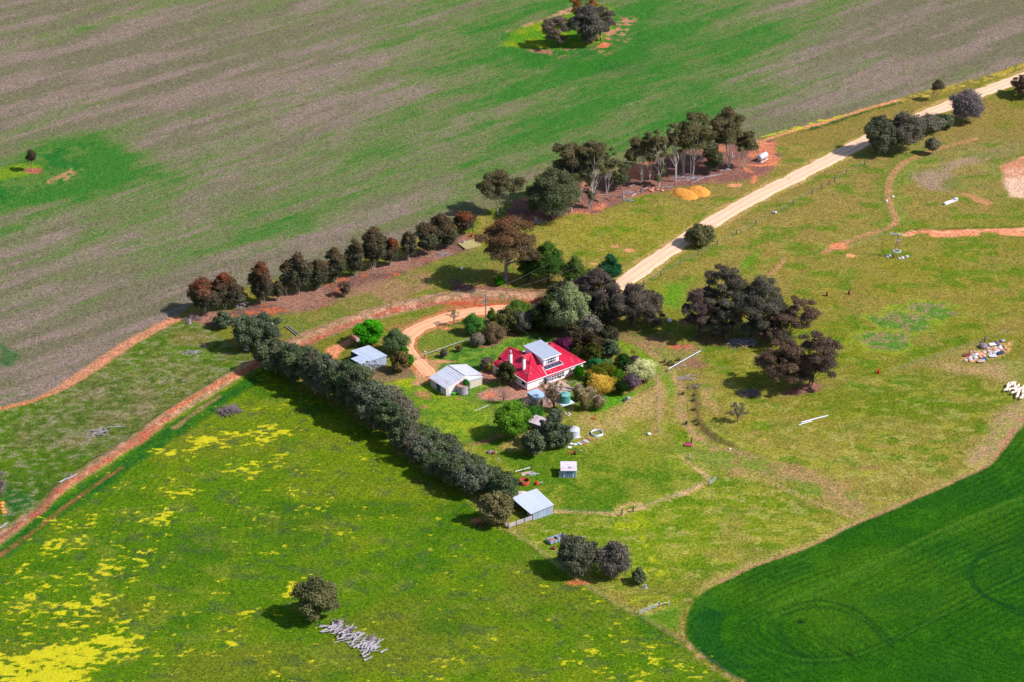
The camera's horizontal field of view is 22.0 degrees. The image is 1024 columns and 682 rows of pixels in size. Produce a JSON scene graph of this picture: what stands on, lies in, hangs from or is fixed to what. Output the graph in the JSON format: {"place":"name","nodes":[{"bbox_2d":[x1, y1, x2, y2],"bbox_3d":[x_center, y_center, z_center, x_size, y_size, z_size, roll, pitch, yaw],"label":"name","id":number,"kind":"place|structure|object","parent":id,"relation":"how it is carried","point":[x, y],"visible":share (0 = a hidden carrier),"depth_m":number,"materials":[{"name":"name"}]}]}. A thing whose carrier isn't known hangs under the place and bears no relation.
{"place":"outdoors","nodes":[
{"label":"outdoors","id":0,"kind":"place"},
{"bbox_2d":[402,304,536,376],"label":"driveway","id":1,"kind":"structure","parent":0,"point":[421,365],"depth_m":684.56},
{"bbox_2d":[0,0,1023,681],"bbox_3d":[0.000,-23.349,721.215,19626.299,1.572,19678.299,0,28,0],"label":"ground","id":2,"kind":"structure","parent":0,"point":[868,526],"depth_m":672.30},
{"bbox_2d":[185,275,221,312],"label":"gum tree","id":3,"kind":"object","parent":2,"relation":"on","point":[201,293],"visible":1,"depth_m":686.03,"materials":[{"name":"brown plant"}]},
{"bbox_2d":[212,311,230,327],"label":"pepper tree","id":4,"kind":"object","parent":2,"relation":"on","point":[221,319],"visible":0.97,"depth_m":681.65,"materials":[{"name":"green plant"}]},
{"bbox_2d":[212,272,238,308],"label":"gum tree","id":5,"kind":"object","parent":2,"relation":"on","point":[224,284],"visible":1,"depth_m":688.29,"materials":[{"name":"brown plant"}]},
{"bbox_2d":[227,313,263,348],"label":"pepper tree","id":6,"kind":"object","parent":2,"relation":"on","point":[244,325],"visible":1,"depth_m":668.06,"materials":[{"name":"green plant"}]},
{"bbox_2d":[246,260,273,304],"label":"gum tree","id":7,"kind":"object","parent":2,"relation":"on","point":[260,280],"visible":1,"depth_m":691.10,"materials":[{"name":"brown plant"}]},
{"bbox_2d":[249,311,284,343],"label":"pepper tree","id":8,"kind":"object","parent":2,"relation":"on","point":[269,329],"visible":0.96,"depth_m":668.96,"materials":[{"name":"green plant"}]},
{"bbox_2d":[251,337,290,372],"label":"pepper tree","id":9,"kind":"object","parent":2,"relation":"on","point":[266,353],"visible":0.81,"depth_m":656.13,"materials":[{"name":"green plant"}]},
{"bbox_2d":[278,262,292,294],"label":"gum tree","id":10,"kind":"object","parent":2,"relation":"on","point":[286,280],"visible":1,"depth_m":697.38,"materials":[{"name":"green plant"}]},
{"bbox_2d":[275,343,305,382],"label":"pepper tree","id":11,"kind":"object","parent":2,"relation":"on","point":[288,364],"visible":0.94,"depth_m":652.39,"materials":[{"name":"green plant"}]},
{"bbox_2d":[280,252,313,291],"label":"gum tree","id":12,"kind":"object","parent":2,"relation":"on","point":[301,270],"visible":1,"depth_m":697.27,"materials":[{"name":"green plant"}]},
{"bbox_2d":[293,346,322,390],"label":"pepper tree","id":13,"kind":"object","parent":2,"relation":"on","point":[301,373],"visible":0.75,"depth_m":648.47,"materials":[{"name":"green plant"}]},
{"bbox_2d":[287,571,341,621],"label":"pepper tree","id":14,"kind":"object","parent":2,"relation":"on","point":[316,594],"visible":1,"depth_m":558.03,"materials":[{"name":"green plant"}]},
{"bbox_2d":[309,259,331,288],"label":"gum tree","id":15,"kind":"object","parent":2,"relation":"on","point":[320,272],"visible":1,"depth_m":699.69,"materials":[{"name":"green plant"}]},
{"bbox_2d":[307,352,340,398],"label":"pepper tree","id":16,"kind":"object","parent":2,"relation":"on","point":[321,364],"visible":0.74,"depth_m":644.45,"materials":[{"name":"green plant"}]},
{"bbox_2d":[324,247,347,281],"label":"gum tree","id":17,"kind":"object","parent":2,"relation":"on","point":[337,264],"visible":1,"depth_m":703.12,"materials":[{"name":"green plant"}]},
{"bbox_2d":[321,359,369,406],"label":"pepper tree","id":18,"kind":"object","parent":2,"relation":"on","point":[331,377],"visible":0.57,"depth_m":640.60,"materials":[{"name":"green plant"}]},
{"bbox_2d":[344,238,363,275],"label":"gum tree","id":19,"kind":"object","parent":2,"relation":"on","point":[353,252],"visible":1,"depth_m":706.77,"materials":[{"name":"green plant"}]},
{"bbox_2d":[341,363,377,418],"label":"pepper tree","id":20,"kind":"object","parent":2,"relation":"on","point":[354,377],"visible":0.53,"depth_m":635.41,"materials":[{"name":"green plant"}]},
{"bbox_2d":[350,345,386,369],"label":"open shed","id":21,"kind":"structure","parent":2,"relation":"on","point":[369,354],"depth_m":664.44,"materials":[{"name":"metal"}]},
{"bbox_2d":[352,318,385,344],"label":"shade tree","id":22,"kind":"object","parent":2,"relation":"on","point":[369,331],"visible":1,"depth_m":672.37,"materials":[{"name":"green plant"}]},
{"bbox_2d":[353,378,391,428],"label":"pepper tree","id":23,"kind":"object","parent":2,"relation":"on","point":[370,392],"visible":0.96,"depth_m":630.60,"materials":[{"name":"green plant"}]},
{"bbox_2d":[359,226,387,268],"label":"gum tree","id":24,"kind":"object","parent":2,"relation":"on","point":[374,243],"visible":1,"depth_m":709.13,"materials":[{"name":"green plant"}]},
{"bbox_2d":[373,398,401,435],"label":"pepper tree","id":25,"kind":"object","parent":2,"relation":"on","point":[389,408],"visible":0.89,"depth_m":627.80,"materials":[{"name":"green plant"}]},
{"bbox_2d":[383,236,400,264],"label":"gum tree","id":26,"kind":"object","parent":2,"relation":"on","point":[392,246],"visible":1,"depth_m":712.99,"materials":[{"name":"brown plant"}]},
{"bbox_2d":[380,327,412,351],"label":"garden conifer","id":27,"kind":"object","parent":2,"relation":"on","point":[395,338],"visible":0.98,"depth_m":667.65,"materials":[{"name":"green plant"}]},
{"bbox_2d":[389,350,409,372],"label":"shade shrub","id":28,"kind":"object","parent":2,"relation":"on","point":[399,361],"visible":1,"depth_m":659.78,"materials":[{"name":"brown plant"}]},
{"bbox_2d":[387,414,420,449],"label":"pepper tree","id":29,"kind":"object","parent":2,"relation":"on","point":[400,427],"visible":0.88,"depth_m":623.22,"materials":[{"name":"green plant"}]},
{"bbox_2d":[392,392,421,421],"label":"pepper tree","id":30,"kind":"object","parent":2,"relation":"on","point":[405,403],"visible":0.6,"depth_m":633.70,"materials":[{"name":"green plant"}]},
{"bbox_2d":[400,231,418,260],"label":"gum tree","id":31,"kind":"object","parent":2,"relation":"on","point":[408,244],"visible":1,"depth_m":716.41,"materials":[{"name":"green plant"}]},
{"bbox_2d":[405,435,436,463],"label":"pepper tree","id":32,"kind":"object","parent":2,"relation":"on","point":[416,450],"visible":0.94,"depth_m":617.84,"materials":[{"name":"green plant"}]},
{"bbox_2d":[414,219,443,253],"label":"gum tree","id":33,"kind":"object","parent":2,"relation":"on","point":[428,237],"visible":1,"depth_m":718.55,"materials":[{"name":"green plant"}]},
{"bbox_2d":[417,448,450,477],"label":"pepper tree","id":34,"kind":"object","parent":2,"relation":"on","point":[429,460],"visible":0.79,"depth_m":612.78,"materials":[{"name":"green plant"}]},
{"bbox_2d":[426,431,465,452],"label":"pepper tree","id":35,"kind":"object","parent":2,"relation":"on","point":[444,442],"visible":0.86,"depth_m":620.71,"materials":[{"name":"green plant"}]},
{"bbox_2d":[437,222,458,246],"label":"gum tree","id":36,"kind":"object","parent":2,"relation":"on","point":[448,235],"visible":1,"depth_m":723.05,"materials":[{"name":"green plant"}]},
{"bbox_2d":[435,452,474,484],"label":"pepper tree","id":37,"kind":"object","parent":2,"relation":"on","point":[449,466],"visible":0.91,"depth_m":609.12,"materials":[{"name":"green plant"}]},
{"bbox_2d":[429,364,482,395],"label":"garage","id":38,"kind":"structure","parent":2,"relation":"on","point":[445,379],"depth_m":653.62,"materials":[{"name":"metal"}]},
{"bbox_2d":[452,210,477,232],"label":"gum tree","id":39,"kind":"object","parent":2,"relation":"on","point":[463,220],"visible":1,"depth_m":731.17,"materials":[{"name":"brown plant"}]},
{"bbox_2d":[452,461,493,493],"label":"pepper tree","id":40,"kind":"object","parent":2,"relation":"on","point":[474,478],"visible":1,"depth_m":605.29,"materials":[{"name":"green plant"}]},
{"bbox_2d":[462,313,484,334],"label":"garden conifer","id":41,"kind":"object","parent":2,"relation":"on","point":[473,323],"visible":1,"depth_m":677.71,"materials":[{"name":"green plant"}]},
{"bbox_2d":[480,319,509,343],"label":"round shrub","id":42,"kind":"object","parent":2,"relation":"on","point":[495,332],"visible":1,"depth_m":674.30,"materials":[{"name":"brown plant"}]},
{"bbox_2d":[476,490,515,523],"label":"pepper tree","id":43,"kind":"object","parent":2,"relation":"on","point":[496,507],"visible":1,"depth_m":593.62,"materials":[{"name":"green plant"}]},
{"bbox_2d":[476,165,529,214],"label":"gum tree","id":44,"kind":"object","parent":2,"relation":"on","point":[501,180],"visible":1,"depth_m":739.40,"materials":[{"name":"green plant"}]},
{"bbox_2d":[487,469,519,496],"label":"pepper tree","id":45,"kind":"object","parent":2,"relation":"on","point":[504,483],"visible":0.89,"depth_m":603.16,"materials":[{"name":"green plant"}]},
{"bbox_2d":[495,360,516,384],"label":"garden tree","id":46,"kind":"object","parent":2,"relation":"on","point":[506,372],"visible":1,"depth_m":653.62,"materials":[{"name":"green plant"}]},
{"bbox_2d":[472,215,541,282],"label":"gum tree","id":47,"kind":"object","parent":2,"relation":"on","point":[502,237],"visible":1,"depth_m":699.03,"materials":[{"name":"brown plant"}]},
{"bbox_2d":[494,306,519,330],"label":"garden tree","id":48,"kind":"object","parent":2,"relation":"on","point":[506,317],"visible":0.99,"depth_m":678.66,"materials":[{"name":"green plant"}]},
{"bbox_2d":[492,399,536,438],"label":"fig tree","id":49,"kind":"object","parent":2,"relation":"on","point":[514,417],"visible":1,"depth_m":628.54,"materials":[{"name":"green plant"}]},
{"bbox_2d":[512,311,531,332],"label":"garden tree","id":50,"kind":"object","parent":2,"relation":"on","point":[523,323],"visible":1,"depth_m":677.90,"materials":[{"name":"green plant"}]},
{"bbox_2d":[514,244,537,279],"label":"pine tree","id":51,"kind":"object","parent":2,"relation":"on","point":[523,265],"visible":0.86,"depth_m":705.55,"materials":[{"name":"green plant"}]},
{"bbox_2d":[520,428,546,455],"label":"yard tree","id":52,"kind":"object","parent":2,"relation":"on","point":[532,441],"visible":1,"depth_m":621.51,"materials":[{"name":"green plant"}]},
{"bbox_2d":[514,488,553,519],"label":"hay shed","id":53,"kind":"structure","parent":2,"relation":"on","point":[536,503],"depth_m":600.59,"materials":[{"name":"metal"}]},
{"bbox_2d":[527,388,546,405],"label":"garden hut","id":54,"kind":"object","parent":2,"relation":"on","point":[538,397],"visible":0.99,"depth_m":646.35,"materials":[{"name":"blue metal"}]},
{"bbox_2d":[492,338,585,393],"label":"farmhouse","id":55,"kind":"object","parent":2,"relation":"on","point":[535,363],"visible":0.96,"depth_m":657.67,"materials":[{"name":"metal"}]},
{"bbox_2d":[531,294,556,333],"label":"dark tree","id":56,"kind":"object","parent":2,"relation":"on","point":[542,313],"visible":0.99,"depth_m":676.49,"materials":[{"name":"green plant"}]},
{"bbox_2d":[525,240,566,283],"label":"pine tree","id":57,"kind":"object","parent":2,"relation":"on","point":[547,263],"visible":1,"depth_m":701.51,"materials":[{"name":"green plant"}]},
{"bbox_2d":[538,375,562,407],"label":"bare tree","id":58,"kind":"object","parent":2,"relation":"on","point":[550,394],"visible":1,"depth_m":640.73,"materials":[{"name":"brown plant"}]},
{"bbox_2d":[538,408,566,447],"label":"yard tree","id":59,"kind":"object","parent":2,"relation":"on","point":[552,425],"visible":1,"depth_m":624.49,"materials":[{"name":"green plant"}]},
{"bbox_2d":[539,16,571,46],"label":"island tree","id":60,"kind":"object","parent":2,"relation":"on","point":[549,30],"visible":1,"depth_m":857.25,"materials":[{"name":"brown plant"}]},
{"bbox_2d":[527,165,588,219],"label":"gum tree","id":61,"kind":"object","parent":2,"relation":"on","point":[549,196],"visible":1,"depth_m":735.74,"materials":[{"name":"green plant"}]},
{"bbox_2d":[544,278,591,328],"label":"willow tree","id":62,"kind":"object","parent":2,"relation":"on","point":[569,305],"visible":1,"depth_m":673.74,"materials":[{"name":"green plant"}]},
{"bbox_2d":[559,461,576,477],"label":"lone shed","id":63,"kind":"structure","parent":2,"relation":"on","point":[568,469],"depth_m":615.45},
{"bbox_2d":[551,141,592,203],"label":"gum tree","id":64,"kind":"object","parent":2,"relation":"on","point":[570,155],"visible":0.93,"depth_m":743.63,"materials":[{"name":"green plant"}]},
{"bbox_2d":[564,324,583,344],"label":"garden shrub","id":65,"kind":"object","parent":2,"relation":"on","point":[574,333],"visible":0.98,"depth_m":671.83,"materials":[{"name":"brown plant"}]},
{"bbox_2d":[560,254,588,281],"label":"pine tree","id":66,"kind":"object","parent":2,"relation":"on","point":[574,264],"visible":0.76,"depth_m":700.23,"materials":[{"name":"green plant"}]},
{"bbox_2d":[556,531,598,575],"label":"pepper tree","id":67,"kind":"object","parent":2,"relation":"on","point":[576,555],"visible":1,"depth_m":574.71,"materials":[{"name":"green plant"}]},
{"bbox_2d":[567,1,610,44],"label":"island tree","id":68,"kind":"object","parent":2,"relation":"on","point":[586,23],"visible":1,"depth_m":856.98,"materials":[{"name":"green plant"}]},
{"bbox_2d":[577,312,603,337],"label":"willow tree","id":69,"kind":"object","parent":2,"relation":"on","point":[593,324],"visible":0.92,"depth_m":674.05,"materials":[{"name":"green plant"}]},
{"bbox_2d":[578,329,604,353],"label":"garden shrub","id":70,"kind":"object","parent":2,"relation":"on","point":[587,338],"visible":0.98,"depth_m":666.64,"materials":[{"name":"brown plant"}]},
{"bbox_2d":[572,139,611,208],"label":"gum tree","id":71,"kind":"object","parent":2,"relation":"on","point":[593,149],"visible":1,"depth_m":741.75,"materials":[{"name":"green plant"}]},
{"bbox_2d":[583,342,601,359],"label":"garden shrub","id":72,"kind":"object","parent":2,"relation":"on","point":[592,350],"visible":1,"depth_m":663.85,"materials":[{"name":"green plant"}]},
{"bbox_2d":[576,266,616,292],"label":"box tree","id":73,"kind":"object","parent":2,"relation":"on","point":[597,276],"visible":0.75,"depth_m":687.74,"materials":[{"name":"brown plant"}]},
{"bbox_2d":[584,371,619,394],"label":"flowering shrub","id":74,"kind":"object","parent":2,"relation":"on","point":[600,383],"visible":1,"depth_m":649.94,"materials":[{"name":"yellow plant"}]},
{"bbox_2d":[590,360,615,376],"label":"garden shrub","id":75,"kind":"object","parent":2,"relation":"on","point":[607,369],"visible":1,"depth_m":655.39,"materials":[{"name":"green plant"}]},
{"bbox_2d":[592,298,620,326],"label":"dark tree","id":76,"kind":"object","parent":2,"relation":"on","point":[604,313],"visible":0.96,"depth_m":680.24,"materials":[{"name":"green plant"}]},
{"bbox_2d":[597,5,616,40],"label":"island tree","id":77,"kind":"object","parent":2,"relation":"on","point":[607,13],"visible":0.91,"depth_m":862.78,"materials":[{"name":"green plant"}]},
{"bbox_2d":[597,253,622,278],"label":"pine tree","id":78,"kind":"object","parent":2,"relation":"on","point":[612,267],"visible":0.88,"depth_m":703.44,"materials":[{"name":"green plant"}]},
{"bbox_2d":[601,338,621,357],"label":"garden shrub","id":79,"kind":"object","parent":2,"relation":"on","point":[610,348],"visible":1,"depth_m":665.89,"materials":[{"name":"green plant"}]},
{"bbox_2d":[592,283,633,323],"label":"box tree","id":80,"kind":"object","parent":2,"relation":"on","point":[609,288],"visible":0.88,"depth_m":680.89,"materials":[{"name":"brown plant"}]},
{"bbox_2d":[594,540,633,577],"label":"pepper tree","id":81,"kind":"object","parent":2,"relation":"on","point":[613,559],"visible":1,"depth_m":574.14,"materials":[{"name":"grey plant"}]},
{"bbox_2d":[608,160,633,188],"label":"gum tree","id":82,"kind":"object","parent":2,"relation":"on","point":[620,177],"visible":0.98,"depth_m":757.52,"materials":[{"name":"green plant"}]},
{"bbox_2d":[610,283,665,325],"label":"box tree","id":83,"kind":"object","parent":2,"relation":"on","point":[647,300],"visible":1,"depth_m":678.81,"materials":[{"name":"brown plant"}]},
{"bbox_2d":[624,136,655,182],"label":"gum tree","id":84,"kind":"object","parent":2,"relation":"on","point":[633,153],"visible":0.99,"depth_m":758.91,"materials":[{"name":"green plant"}]},
{"bbox_2d":[624,357,657,380],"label":"flowering shrub","id":85,"kind":"object","parent":2,"relation":"on","point":[642,369],"visible":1,"depth_m":655.68,"materials":[{"name":"yellow plant"}]},
{"bbox_2d":[645,304,665,327],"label":"box tree","id":86,"kind":"object","parent":2,"relation":"on","point":[654,321],"visible":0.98,"depth_m":680.72,"materials":[{"name":"brown plant"}]},
{"bbox_2d":[643,129,668,186],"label":"gum tree","id":87,"kind":"object","parent":2,"relation":"on","point":[656,140],"visible":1,"depth_m":755.86,"materials":[{"name":"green plant"}]},
{"bbox_2d":[665,123,682,181],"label":"gum tree","id":88,"kind":"object","parent":2,"relation":"on","point":[673,139],"visible":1,"depth_m":759.87,"materials":[{"name":"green plant"}]},
{"bbox_2d":[670,188,698,200],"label":"sawdust heap","id":89,"kind":"object","parent":2,"relation":"on","point":[686,194],"visible":1,"depth_m":756.31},
{"bbox_2d":[674,111,719,175],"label":"gum tree","id":90,"kind":"object","parent":2,"relation":"on","point":[694,130],"visible":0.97,"depth_m":761.67,"materials":[{"name":"green plant"}]},
{"bbox_2d":[680,288,718,337],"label":"box tree","id":91,"kind":"object","parent":2,"relation":"on","point":[703,310],"visible":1,"depth_m":672.19,"materials":[{"name":"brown plant"}]},
{"bbox_2d":[683,222,715,245],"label":"road tree","id":92,"kind":"object","parent":2,"relation":"on","point":[699,234],"visible":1,"depth_m":724.41,"materials":[{"name":"green plant"}]},
{"bbox_2d":[699,146,724,171],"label":"gum tree","id":93,"kind":"object","parent":2,"relation":"on","point":[714,159],"visible":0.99,"depth_m":768.61,"materials":[{"name":"green plant"}]},
{"bbox_2d":[707,314,736,338],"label":"box tree","id":94,"kind":"object","parent":2,"relation":"on","point":[717,324],"visible":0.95,"depth_m":674.22,"materials":[{"name":"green plant"}]},
{"bbox_2d":[701,263,752,333],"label":"box tree","id":95,"kind":"object","parent":2,"relation":"on","point":[733,284],"visible":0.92,"depth_m":673.43,"materials":[{"name":"green plant"}]},
{"bbox_2d":[708,106,746,167],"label":"gum tree","id":96,"kind":"object","parent":2,"relation":"on","point":[727,121],"visible":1,"depth_m":766.50,"materials":[{"name":"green plant"}]},
{"bbox_2d":[735,130,760,168],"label":"gum tree","id":97,"kind":"object","parent":2,"relation":"on","point":[746,141],"visible":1,"depth_m":769.29,"materials":[{"name":"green plant"}]},
{"bbox_2d":[725,274,790,336],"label":"box tree","id":98,"kind":"object","parent":2,"relation":"on","point":[753,304],"visible":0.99,"depth_m":671.26,"materials":[{"name":"green plant"}]},
{"bbox_2d":[756,314,785,342],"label":"box tree","id":99,"kind":"object","parent":2,"relation":"on","point":[776,322],"visible":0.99,"depth_m":672.16,"materials":[{"name":"brown plant"}]},
{"bbox_2d":[749,339,816,388],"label":"box tree","id":100,"kind":"object","parent":2,"relation":"on","point":[768,358],"visible":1,"depth_m":648.92,"materials":[{"name":"green plant"}]},
{"bbox_2d":[777,295,821,338],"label":"box tree","id":101,"kind":"object","parent":2,"relation":"on","point":[808,315],"visible":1,"depth_m":670.29,"materials":[{"name":"brown plant"}]},
{"bbox_2d":[788,330,844,387],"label":"box tree","id":102,"kind":"object","parent":2,"relation":"on","point":[825,349],"visible":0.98,"depth_m":648.68,"materials":[{"name":"brown plant"}]},
{"bbox_2d":[859,114,897,154],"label":"pepper tree","id":103,"kind":"object","parent":2,"relation":"on","point":[880,132],"visible":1,"depth_m":777.96,"materials":[{"name":"green plant"}]},
{"bbox_2d":[889,109,928,151],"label":"pepper tree","id":104,"kind":"object","parent":2,"relation":"on","point":[910,129],"visible":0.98,"depth_m":779.65,"materials":[{"name":"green plant"}]},
{"bbox_2d":[921,112,947,131],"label":"pepper tree","id":105,"kind":"object","parent":2,"relation":"on","point":[933,122],"visible":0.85,"depth_m":795.23,"materials":[{"name":"green plant"}]},
{"bbox_2d":[948,87,986,121],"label":"pepper tree","id":106,"kind":"object","parent":2,"relation":"on","point":[966,103],"visible":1,"depth_m":800.24,"materials":[{"name":"grey plant"}]},
{"bbox_2d":[605,72,1023,291],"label":"road","id":107,"kind":"structure","parent":0,"point":[644,267],"depth_m":759.70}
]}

